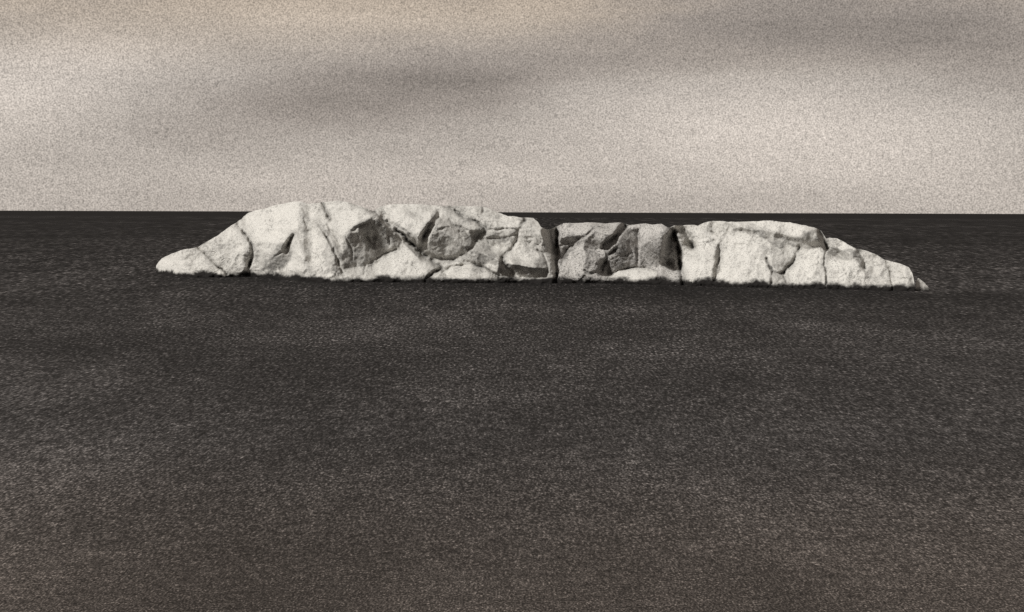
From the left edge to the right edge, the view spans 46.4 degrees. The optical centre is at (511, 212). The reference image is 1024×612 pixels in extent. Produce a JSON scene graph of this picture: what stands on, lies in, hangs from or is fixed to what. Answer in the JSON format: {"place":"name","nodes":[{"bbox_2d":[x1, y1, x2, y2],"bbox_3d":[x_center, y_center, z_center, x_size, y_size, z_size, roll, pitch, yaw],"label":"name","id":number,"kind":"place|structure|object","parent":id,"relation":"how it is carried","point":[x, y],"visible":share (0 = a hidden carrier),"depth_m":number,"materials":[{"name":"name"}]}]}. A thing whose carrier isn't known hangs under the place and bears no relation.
{"place":"outdoors","nodes":[
{"label":"outdoors","id":0,"kind":"place"},
{"bbox_2d":[0,211,1023,611],"bbox_3d":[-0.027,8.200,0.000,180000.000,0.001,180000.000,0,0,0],"label":"sea","id":1,"kind":"structure","parent":0,"point":[168,443],"depth_m":44.17,"materials":[{"name":"liquid"}]},
{"bbox_2d":[156,201,914,290],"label":"rock island","id":2,"kind":"object","parent":1,"relation":"in","point":[337,241],"visible":0.89,"depth_m":140.01,"materials":[{"name":"white stone"}]},
{"bbox_2d":[916,278,928,290],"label":"rock fragment","id":3,"kind":"object","parent":1,"relation":"in","point":[921,285],"visible":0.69,"depth_m":127.40,"materials":[{"name":"white stone"}]},
{"bbox_2d":[0,0,1023,213],"label":"sky","id":4,"kind":"structure","parent":0,"point":[592,106],"materials":[{"name":"grey"}]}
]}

